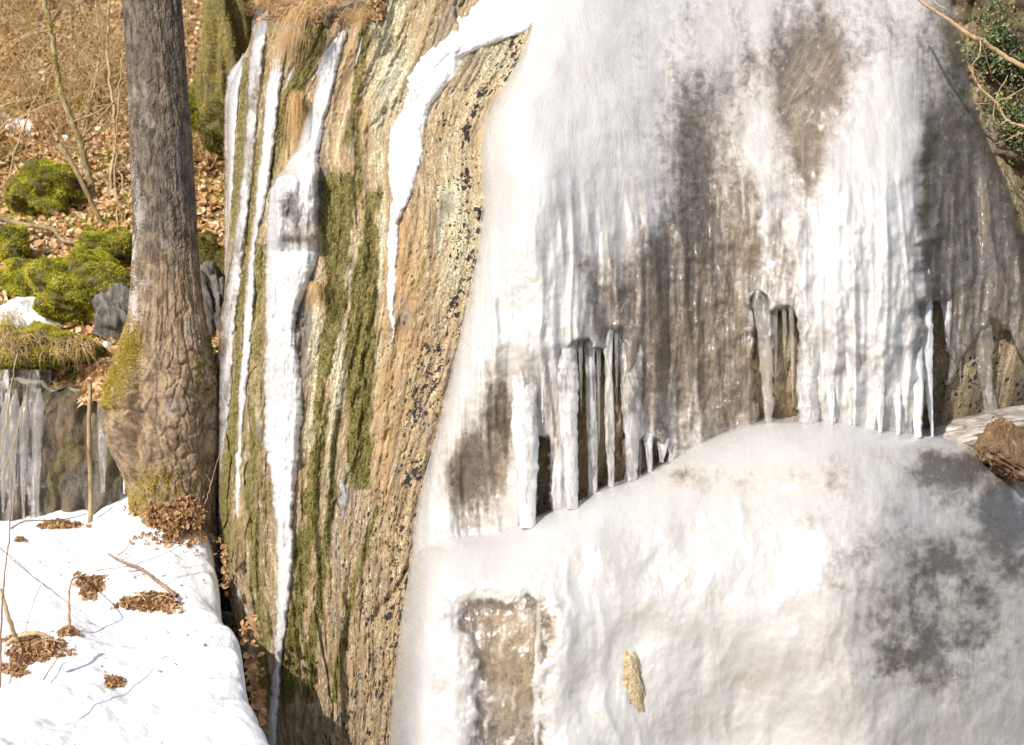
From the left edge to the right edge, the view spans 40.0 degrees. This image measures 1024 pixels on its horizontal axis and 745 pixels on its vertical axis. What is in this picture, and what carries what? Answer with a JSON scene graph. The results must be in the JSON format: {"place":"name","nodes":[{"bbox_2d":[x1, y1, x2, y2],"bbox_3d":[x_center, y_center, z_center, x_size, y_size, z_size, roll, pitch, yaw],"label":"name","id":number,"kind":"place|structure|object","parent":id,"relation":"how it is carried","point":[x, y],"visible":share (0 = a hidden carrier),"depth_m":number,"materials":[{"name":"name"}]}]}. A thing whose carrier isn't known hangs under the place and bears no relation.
{"place":"outdoors","nodes":[
{"label":"outdoors","id":0,"kind":"place"},
{"bbox_2d":[0,377,79,391],"label":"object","id":1,"kind":"structure","parent":0,"point":[24,381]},
{"bbox_2d":[0,0,224,390],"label":"hillside","id":2,"kind":"structure","parent":0,"point":[68,378],"depth_m":11.20,"materials":[{"name":"brown plant"}]},
{"bbox_2d":[0,174,27,207],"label":"grass tuft","id":3,"kind":"object","parent":2,"relation":"on","point":[8,183],"visible":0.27,"depth_m":10.46,"materials":[{"name":"plant"}]},
{"bbox_2d":[0,307,33,326],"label":"grass tuft","id":4,"kind":"object","parent":2,"relation":"on","point":[3,316],"visible":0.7,"depth_m":8.91,"materials":[{"name":"plant"}]},
{"bbox_2d":[0,222,34,263],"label":"mossy boulder","id":5,"kind":"object","parent":2,"relation":"on","point":[14,241],"visible":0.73,"depth_m":9.71,"materials":[{"name":"green plant"}]},
{"bbox_2d":[1,118,33,132],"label":"snow patch","id":6,"kind":"object","parent":2,"relation":"on","point":[22,122],"visible":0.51,"depth_m":11.82,"materials":[{"name":"white snow"}]},
{"bbox_2d":[0,256,36,299],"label":"mossy boulder","id":7,"kind":"object","parent":2,"relation":"on","point":[13,282],"visible":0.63,"depth_m":9.40,"materials":[{"name":"green plant"}]},
{"bbox_2d":[0,297,63,327],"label":"snow patch","id":8,"kind":"object","parent":2,"relation":"on","point":[24,305],"visible":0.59,"depth_m":9.14,"materials":[{"name":"white snow"}]},
{"bbox_2d":[0,216,75,243],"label":"fallen branch","id":9,"kind":"object","parent":2,"relation":"on","point":[37,226],"visible":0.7,"depth_m":10.02,"materials":[{"name":"brown wood"}]},
{"bbox_2d":[3,157,98,218],"bbox_3d":[-3.469,-1.329,10.605,0.697,0.594,0.580,0,0,0],"label":"mossy boulder","id":10,"kind":"object","parent":2,"relation":"on","point":[48,187],"visible":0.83,"depth_m":10.45,"materials":[{"name":"green plant"}]},
{"bbox_2d":[0,320,106,369],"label":"mossy boulder","id":11,"kind":"object","parent":2,"relation":"on","point":[48,332],"visible":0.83,"depth_m":8.65,"materials":[{"name":"green plant"}]},
{"bbox_2d":[0,320,81,369],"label":"grass tuft","id":12,"kind":"object","parent":11,"relation":"on","point":[11,346],"visible":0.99,"depth_m":8.44,"materials":[{"name":"plant"}]},
{"bbox_2d":[0,13,116,176],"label":"sapling","id":13,"kind":"object","parent":2,"relation":"on","point":[21,132],"visible":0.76,"depth_m":10.84,"materials":[{"name":"brown wood"}]},
{"bbox_2d":[0,0,128,204],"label":"sapling","id":14,"kind":"object","parent":2,"relation":"on","point":[49,18],"visible":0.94,"depth_m":10.66,"materials":[{"name":"brown plant"}]},
{"bbox_2d":[18,246,130,323],"bbox_3d":[-2.819,-0.573,9.249,0.842,0.551,0.612,0,0,0],"label":"mossy boulder","id":15,"kind":"object","parent":2,"relation":"on","point":[67,288],"visible":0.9,"depth_m":9.06,"materials":[{"name":"green plant"}]},
{"bbox_2d":[32,0,126,177],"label":"sapling","id":16,"kind":"object","parent":2,"relation":"on","point":[90,108],"visible":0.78,"depth_m":10.91,"materials":[{"name":"brown wood"}]},
{"bbox_2d":[57,142,103,224],"bbox_3d":[-3.076,-1.350,10.034,0.329,0.577,0.062,0,0,-23],"label":"dead stick","id":17,"kind":"object","parent":2,"relation":"on","point":[66,154],"visible":1,"depth_m":10.01,"materials":[{"name":"brown wood"}]},
{"bbox_2d":[50,0,126,189],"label":"sapling","id":18,"kind":"object","parent":2,"relation":"on","point":[114,111],"visible":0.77,"depth_m":10.75,"materials":[{"name":"brown wood"}]},
{"bbox_2d":[68,223,132,269],"bbox_3d":[-2.783,-0.848,9.678,0.461,0.353,0.466,0,0,-43],"label":"mossy boulder","id":19,"kind":"object","parent":2,"relation":"on","point":[114,243],"visible":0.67,"depth_m":9.58,"materials":[{"name":"green plant"}]},
{"bbox_2d":[97,10,129,234],"bbox_3d":[-2.586,-1.702,9.546,0.482,1.543,0.341,0,0,0],"label":"sapling","id":20,"kind":"object","parent":19,"relation":"on","point":[116,199],"visible":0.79,"depth_m":9.66,"materials":[{"name":"brown wood"}]},
{"bbox_2d":[102,341,111,347],"bbox_3d":[-2.576,-0.162,8.956,0.076,0.081,0.060,0,0,-12],"label":"snow patch","id":21,"kind":"object","parent":2,"relation":"on","point":[107,344],"visible":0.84,"depth_m":8.93,"materials":[{"name":"white snow"}]},
{"bbox_2d":[0,0,218,175],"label":"dry brush","id":22,"kind":"object","parent":2,"relation":"on","point":[7,45],"visible":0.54,"depth_m":12.05,"materials":[{"name":"brown plant"}]},
{"bbox_2d":[92,283,129,341],"bbox_3d":[-2.535,-0.349,9.106,0.328,0.450,0.374,0,0,0],"label":"boulder","id":23,"kind":"object","parent":2,"relation":"on","point":[110,306],"visible":0.48,"depth_m":8.98,"materials":[{"name":"grey stone"}]},
{"bbox_2d":[101,164,123,190],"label":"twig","id":24,"kind":"object","parent":2,"relation":"on","point":[116,169],"visible":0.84,"depth_m":10.84,"materials":[{"name":"brown wood"}]},
{"bbox_2d":[188,76,199,132],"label":"mossy boulder","id":25,"kind":"object","parent":2,"relation":"on","point":[194,114],"visible":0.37,"depth_m":10.95,"materials":[{"name":"green plant"}]},
{"bbox_2d":[184,0,216,165],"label":"sapling","id":26,"kind":"object","parent":2,"relation":"on","point":[191,64],"visible":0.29,"depth_m":11.15,"materials":[{"name":"brown wood"}]},
{"bbox_2d":[198,227,224,274],"bbox_3d":[-1.988,-0.667,9.304,0.409,0.588,0.315,0,0,-9],"label":"mossy boulder","id":27,"kind":"object","parent":2,"relation":"on","point":[210,248],"visible":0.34,"depth_m":9.24,"materials":[{"name":"green plant"}]},
{"bbox_2d":[200,260,224,336],"bbox_3d":[-1.947,-0.281,9.002,0.392,0.870,0.438,0,0,0],"label":"boulder","id":28,"kind":"object","parent":2,"relation":"on","point":[212,275],"visible":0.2,"depth_m":8.85,"materials":[{"name":"grey stone"}]},
{"bbox_2d":[194,0,254,113],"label":"mossy boulder","id":29,"kind":"object","parent":2,"relation":"on","point":[225,43],"visible":0.48,"depth_m":10.48,"materials":[{"name":"green plant"}]},
{"bbox_2d":[0,380,231,611],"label":"rock ledge","id":30,"kind":"object","parent":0,"point":[64,473],"visible":0.15,"depth_m":8.58,"materials":[{"name":"stone"}]},
{"bbox_2d":[0,354,17,453],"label":"stalk","id":31,"kind":"object","parent":30,"relation":"attached to","point":[7,408],"visible":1,"depth_m":6.60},
{"bbox_2d":[0,371,30,479],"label":"stalk","id":32,"kind":"object","parent":30,"relation":"attached to","point":[16,432],"visible":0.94,"depth_m":6.70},
{"bbox_2d":[0,370,124,520],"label":"ledge ice","id":33,"kind":"structure","parent":30,"relation":"on","point":[32,416],"depth_m":8.48,"materials":[{"name":"white ice"}]},
{"bbox_2d":[28,329,112,367],"bbox_3d":[-2.643,-0.117,8.480,0.451,0.287,0.485,0,0,-41],"label":"grass tuft","id":34,"kind":"object","parent":30,"relation":"on","point":[81,341],"visible":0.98,"depth_m":8.48,"materials":[{"name":"plant"}]},
{"bbox_2d":[72,344,115,407],"bbox_3d":[-2.541,0.018,8.786,0.419,0.400,0.613,0,0,-29],"label":"leaf pile","id":35,"kind":"object","parent":30,"relation":"on","point":[94,374],"visible":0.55,"depth_m":8.66,"materials":[{"name":"brown plant"}]},
{"bbox_2d":[213,349,217,508],"bbox_3d":[-1.907,0.434,8.742,0.513,1.279,0.516,0,0,0],"label":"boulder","id":36,"kind":"object","parent":30,"relation":"on","point":[215,356],"depth_m":8.61,"materials":[{"name":"grey stone"}]},
{"bbox_2d":[221,611,253,710],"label":"ground","id":37,"kind":"structure","parent":0,"point":[227,617],"depth_m":9.63,"materials":[{"name":"soil"}]},
{"bbox_2d":[0,496,268,744],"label":"snow","id":38,"kind":"structure","parent":37,"relation":"on","point":[143,710],"depth_m":6.89,"materials":[{"name":"white snow"}]},
{"bbox_2d":[0,588,18,641],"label":"twig","id":39,"kind":"object","parent":38,"relation":"on","point":[11,626],"visible":0.95,"depth_m":6.35,"materials":[{"name":"brown wood"}]},
{"bbox_2d":[1,655,29,678],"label":"leaf pile","id":40,"kind":"object","parent":38,"relation":"on","point":[10,666],"visible":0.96,"depth_m":6.68,"materials":[{"name":"brown plant"}]},
{"bbox_2d":[9,650,22,683],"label":"twig","id":41,"kind":"object","parent":38,"relation":"on","point":[15,668],"visible":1,"depth_m":6.62,"materials":[{"name":"brown wood"}]},
{"bbox_2d":[14,536,28,542],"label":"leaf pile","id":42,"kind":"object","parent":38,"relation":"on","point":[18,538],"visible":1,"depth_m":8.16,"materials":[{"name":"brown plant"}]},
{"bbox_2d":[2,631,76,666],"bbox_3d":[-2.319,1.348,6.873,0.338,0.160,0.372,0,0,-24],"label":"leaf pile","id":43,"kind":"object","parent":38,"relation":"on","point":[41,650],"visible":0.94,"depth_m":6.80,"materials":[{"name":"brown plant"}]},
{"bbox_2d":[5,631,54,646],"bbox_3d":[-2.324,1.319,6.856,0.300,0.125,0.031,0,0,0],"label":"root","id":44,"kind":"object","parent":43,"relation":"on","point":[28,634],"visible":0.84,"depth_m":6.85,"materials":[{"name":"brown wood"}]},
{"bbox_2d":[0,441,86,687],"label":"twig","id":45,"kind":"object","parent":38,"relation":"on","point":[10,528],"visible":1,"depth_m":6.06,"materials":[{"name":"brown wood"}]},
{"bbox_2d":[0,547,112,637],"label":"twig","id":46,"kind":"object","parent":38,"relation":"on","point":[47,588],"visible":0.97,"depth_m":7.39,"materials":[{"name":"brown wood"}]},
{"bbox_2d":[43,639,70,679],"bbox_3d":[-2.153,1.360,6.675,0.021,0.121,0.351,0,0,4],"label":"twig","id":47,"kind":"object","parent":38,"relation":"on","point":[55,661],"visible":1,"depth_m":6.64,"materials":[{"name":"brown wood"}]},
{"bbox_2d":[36,517,91,529],"bbox_3d":[-2.613,0.901,8.321,0.426,0.082,0.154,0,0,21],"label":"leaf pile","id":48,"kind":"object","parent":38,"relation":"on","point":[59,524],"visible":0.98,"depth_m":8.35,"materials":[{"name":"brown plant"}]},
{"bbox_2d":[56,625,82,636],"bbox_3d":[-2.204,1.291,6.997,0.130,0.076,0.129,0,0,0],"label":"leaf pile","id":49,"kind":"object","parent":38,"relation":"on","point":[67,630],"visible":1,"depth_m":6.97,"materials":[{"name":"brown plant"}]},
{"bbox_2d":[50,531,95,574],"bbox_3d":[-2.427,1.006,7.885,0.128,0.157,0.907,0,0,-30],"label":"twig","id":50,"kind":"object","parent":38,"relation":"on","point":[74,557],"visible":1,"depth_m":7.69,"materials":[{"name":"brown wood"}]},
{"bbox_2d":[67,575,80,625],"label":"bent stalk","id":51,"kind":"object","parent":38,"relation":"on","point":[68,602],"visible":1,"depth_m":6.99,"materials":[{"name":"brown plant"}]},
{"bbox_2d":[87,383,92,523],"bbox_3d":[-2.505,0.506,8.351,0.038,0.884,0.083,0,0,-15],"label":"dry sapling","id":52,"kind":"object","parent":38,"relation":"on","point":[90,482],"visible":0.93,"depth_m":8.32,"materials":[{"name":"brown plant"}]},
{"bbox_2d":[72,570,108,601],"bbox_3d":[-2.268,1.141,7.491,0.237,0.157,0.141,0,0,20],"label":"leaf pile","id":53,"kind":"object","parent":38,"relation":"on","point":[91,584],"visible":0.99,"depth_m":7.47,"materials":[{"name":"brown plant"}]},
{"bbox_2d":[103,673,126,689],"bbox_3d":[-1.876,1.446,6.600,0.119,0.065,0.106,0,0,40],"label":"leaf pile","id":54,"kind":"object","parent":38,"relation":"on","point":[115,680],"visible":1,"depth_m":6.59,"materials":[{"name":"brown plant"}]},
{"bbox_2d":[3,542,235,742],"bbox_3d":[-1.984,1.246,7.095,1.246,0.679,2.431,0,0,-19],"label":"debris","id":55,"kind":"object","parent":38,"relation":"on","point":[129,640],"visible":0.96,"depth_m":7.11,"materials":[{"name":"brown plant"}]},
{"bbox_2d":[107,553,177,597],"bbox_3d":[-1.963,1.075,7.466,0.526,0.200,0.069,0,0,32],"label":"fallen branch","id":56,"kind":"object","parent":38,"relation":"on","point":[164,586],"visible":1,"depth_m":7.46,"materials":[{"name":"brown wood"}]},
{"bbox_2d":[109,589,185,614],"bbox_3d":[-1.866,1.193,7.325,0.430,0.123,0.180,0,0,11],"label":"leaf pile","id":57,"kind":"object","parent":38,"relation":"on","point":[150,601],"visible":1,"depth_m":7.31,"materials":[{"name":"brown plant"}]},
{"bbox_2d":[96,511,217,570],"bbox_3d":[-1.831,0.927,7.665,0.334,0.261,0.779,0,0,43],"label":"twig","id":58,"kind":"object","parent":38,"relation":"on","point":[159,555],"visible":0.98,"depth_m":7.59,"materials":[{"name":"brown wood"}]},
{"bbox_2d":[99,0,221,577],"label":"tree","id":59,"kind":"object","parent":38,"relation":"on","point":[158,405],"visible":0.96,"depth_m":7.89,"materials":[{"name":"brown plant"}]},
{"bbox_2d":[122,494,223,551],"bbox_3d":[-1.830,0.808,7.812,0.728,0.350,0.291,0,0,0],"label":"leaf pile","id":60,"kind":"object","parent":38,"relation":"on","point":[178,521],"visible":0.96,"depth_m":7.78,"materials":[{"name":"brown plant"}]},
{"bbox_2d":[203,449,220,507],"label":"twig","id":61,"kind":"object","parent":60,"relation":"on","point":[211,481],"visible":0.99,"depth_m":7.90,"materials":[{"name":"brown wood"}]},
{"bbox_2d":[389,416,1023,744],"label":"ice mound","id":62,"kind":"object","parent":37,"relation":"on","point":[741,585],"visible":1,"depth_m":6.48,"materials":[{"name":"white ice"}]},
{"bbox_2d":[622,649,645,712],"bbox_3d":[0.558,1.480,6.432,0.149,0.430,0.126,0,0,0],"label":"rock tip","id":63,"kind":"object","parent":62,"relation":"in","point":[633,685],"visible":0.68,"depth_m":6.38,"materials":[{"name":"beige stone"}]},
{"bbox_2d":[934,405,1023,445],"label":"ice ledge","id":64,"kind":"object","parent":62,"relation":"on","point":[967,430],"visible":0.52,"depth_m":7.30,"materials":[{"name":"white snow"}]},
{"bbox_2d":[969,416,1023,483],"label":"boulder","id":65,"kind":"object","parent":62,"relation":"in","point":[998,446],"visible":0.98,"depth_m":7.09,"materials":[{"name":"brown stone"}]},
{"bbox_2d":[218,0,1023,744],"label":"cliff","id":66,"kind":"structure","parent":0,"point":[976,252],"depth_m":7.51,"materials":[{"name":"beige stone"}]},
{"bbox_2d":[195,98,223,156],"bbox_3d":[-2.164,-1.796,10.394,0.358,0.440,0.295,0,0,0],"label":"mossy boulder","id":67,"kind":"object","parent":66,"relation":"on","point":[209,124],"visible":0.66,"depth_m":10.31,"materials":[{"name":"green plant"}]},
{"bbox_2d":[223,53,244,273],"bbox_3d":[-1.616,-1.216,8.180,0.162,1.309,0.419,0,0,0],"label":"ice flow","id":68,"kind":"object","parent":66,"relation":"attached to","point":[232,91],"visible":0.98,"depth_m":8.07,"materials":[{"name":"white ice"}]},
{"bbox_2d":[216,0,267,544],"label":"ice flow","id":69,"kind":"object","parent":66,"relation":"attached to","point":[232,286],"visible":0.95,"depth_m":7.90,"materials":[{"name":"white ice"}]},
{"bbox_2d":[220,544,269,744],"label":"leaf litter","id":70,"kind":"object","parent":66,"relation":"on","point":[255,698],"visible":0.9,"depth_m":7.25,"materials":[{"name":"brown plant"}]},
{"bbox_2d":[226,0,296,21],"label":"grass tuft","id":71,"kind":"object","parent":66,"relation":"attached to","point":[266,3],"visible":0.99,"depth_m":8.26,"materials":[{"name":"plant"}]},
{"bbox_2d":[235,25,292,610],"bbox_3d":[-1.382,-0.301,7.930,0.399,3.416,0.274,0,0,-37],"label":"ice flow","id":72,"kind":"object","parent":66,"relation":"attached to","point":[271,103],"visible":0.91,"depth_m":7.79,"materials":[{"name":"white ice"}]},
{"bbox_2d":[264,29,301,82],"bbox_3d":[-1.278,-1.738,7.877,0.237,0.333,0.393,0,0,0],"label":"grass tuft","id":73,"kind":"object","parent":66,"relation":"attached to","point":[279,44],"visible":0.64,"depth_m":7.82,"materials":[{"name":"plant"}]},
{"bbox_2d":[284,68,294,87],"bbox_3d":[-1.253,-1.640,7.953,0.118,0.243,0.136,0,0,0],"label":"ice flow","id":74,"kind":"object","parent":66,"relation":"attached to","point":[290,76],"visible":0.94,"depth_m":7.89,"materials":[{"name":"white ice"}]},
{"bbox_2d":[278,89,310,170],"bbox_3d":[-1.204,-1.276,7.795,0.179,0.554,0.489,0,0,0],"label":"grass tuft","id":75,"kind":"object","parent":66,"relation":"attached to","point":[296,102],"visible":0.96,"depth_m":7.72,"materials":[{"name":"plant"}]},
{"bbox_2d":[273,0,335,27],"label":"grass tuft","id":76,"kind":"object","parent":66,"relation":"on","point":[315,1],"visible":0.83,"depth_m":7.84,"materials":[{"name":"plant"}]},
{"bbox_2d":[263,30,347,744],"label":"ice flow","id":77,"kind":"object","parent":66,"relation":"attached to","point":[289,268],"visible":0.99,"depth_m":7.58,"materials":[{"name":"white ice"}]},
{"bbox_2d":[299,279,327,316],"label":"grass tuft","id":78,"kind":"object","parent":66,"relation":"attached to","point":[315,285],"visible":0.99,"depth_m":7.40,"materials":[{"name":"plant"}]},
{"bbox_2d":[249,0,384,23],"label":"leaf litter","id":79,"kind":"object","parent":66,"relation":"on","point":[376,4],"visible":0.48,"depth_m":8.15,"materials":[{"name":"brown plant"}]},
{"bbox_2d":[339,479,346,517],"bbox_3d":[-0.906,0.683,7.543,0.084,0.327,0.152,0,0,0],"label":"ice flow","id":80,"kind":"object","parent":66,"relation":"attached to","point":[342,492],"visible":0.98,"depth_m":7.47,"materials":[{"name":"white ice"}]},
{"bbox_2d":[320,0,369,27],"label":"boulder","id":81,"kind":"object","parent":66,"relation":"on","point":[328,14],"visible":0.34,"depth_m":7.85,"materials":[{"name":"beige stone"}]},
{"bbox_2d":[263,0,324,84],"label":"grass tuft","id":82,"kind":"object","parent":81,"relation":"hanging from","point":[298,18],"visible":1,"depth_m":7.65,"materials":[{"name":"plant"}]},
{"bbox_2d":[268,22,424,744],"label":"moss","id":83,"kind":"object","parent":66,"relation":"attached to","point":[356,397],"visible":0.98,"depth_m":7.54,"materials":[{"name":"green plant"}]},
{"bbox_2d":[322,1,381,40],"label":"grass tuft","id":84,"kind":"object","parent":66,"relation":"on","point":[361,13],"visible":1,"depth_m":7.67,"materials":[{"name":"plant"}]},
{"bbox_2d":[353,37,362,71],"bbox_3d":[-0.861,-1.773,7.891,0.087,0.292,0.158,0,0,0],"label":"ice flow","id":85,"kind":"object","parent":66,"relation":"attached to","point":[359,52],"visible":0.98,"depth_m":7.83,"materials":[{"name":"white ice"}]},
{"bbox_2d":[386,0,542,339],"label":"snow strip","id":86,"kind":"object","parent":66,"relation":"on","point":[431,76],"visible":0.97,"depth_m":7.67,"materials":[{"name":"white snow"}]},
{"bbox_2d":[412,0,1023,555],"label":"frozen waterfall","id":87,"kind":"structure","parent":66,"relation":"attached to","point":[580,156],"depth_m":7.15,"materials":[{"name":"white ice"}]},
{"bbox_2d":[918,0,1023,76],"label":"bare branch","id":88,"kind":"object","parent":66,"relation":"attached to","point":[1004,55],"visible":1,"depth_m":7.34,"materials":[{"name":"brown wood"}]},
{"bbox_2d":[967,30,1017,95],"bbox_3d":[2.551,-1.659,7.528,0.331,0.353,0.035,0,0,-13],"label":"bare branch","id":89,"kind":"object","parent":66,"relation":"attached to","point":[990,69],"visible":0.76,"depth_m":7.54,"materials":[{"name":"brown plant"}]},
{"bbox_2d":[968,65,1023,127],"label":"bare branch","id":90,"kind":"object","parent":66,"relation":"attached to","point":[1000,110],"visible":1,"depth_m":7.39,"materials":[{"name":"beige wood"}]},
{"bbox_2d":[996,132,1023,143],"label":"bare branch","id":91,"kind":"object","parent":66,"relation":"attached to","point":[1010,137],"visible":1,"depth_m":7.44,"materials":[{"name":"brown wood"}]},
{"bbox_2d":[951,0,1023,236],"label":"bank","id":92,"kind":"structure","parent":0,"point":[965,14],"depth_m":8.16,"materials":[{"name":"soil"}]},
{"bbox_2d":[952,0,1023,83],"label":"evergreen shrub","id":93,"kind":"object","parent":92,"relation":"on","point":[999,38],"visible":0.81,"depth_m":7.98,"materials":[{"name":"green plant"}]},
{"bbox_2d":[968,42,1023,164],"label":"evergreen shrub","id":94,"kind":"object","parent":92,"relation":"on","point":[1009,115],"visible":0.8,"depth_m":7.95,"materials":[{"name":"green plant"}]},
{"bbox_2d":[1002,188,1023,219],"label":"evergreen shrub","id":95,"kind":"object","parent":92,"relation":"on","point":[1022,198],"visible":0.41,"depth_m":7.94,"materials":[{"name":"green plant"}]}
]}

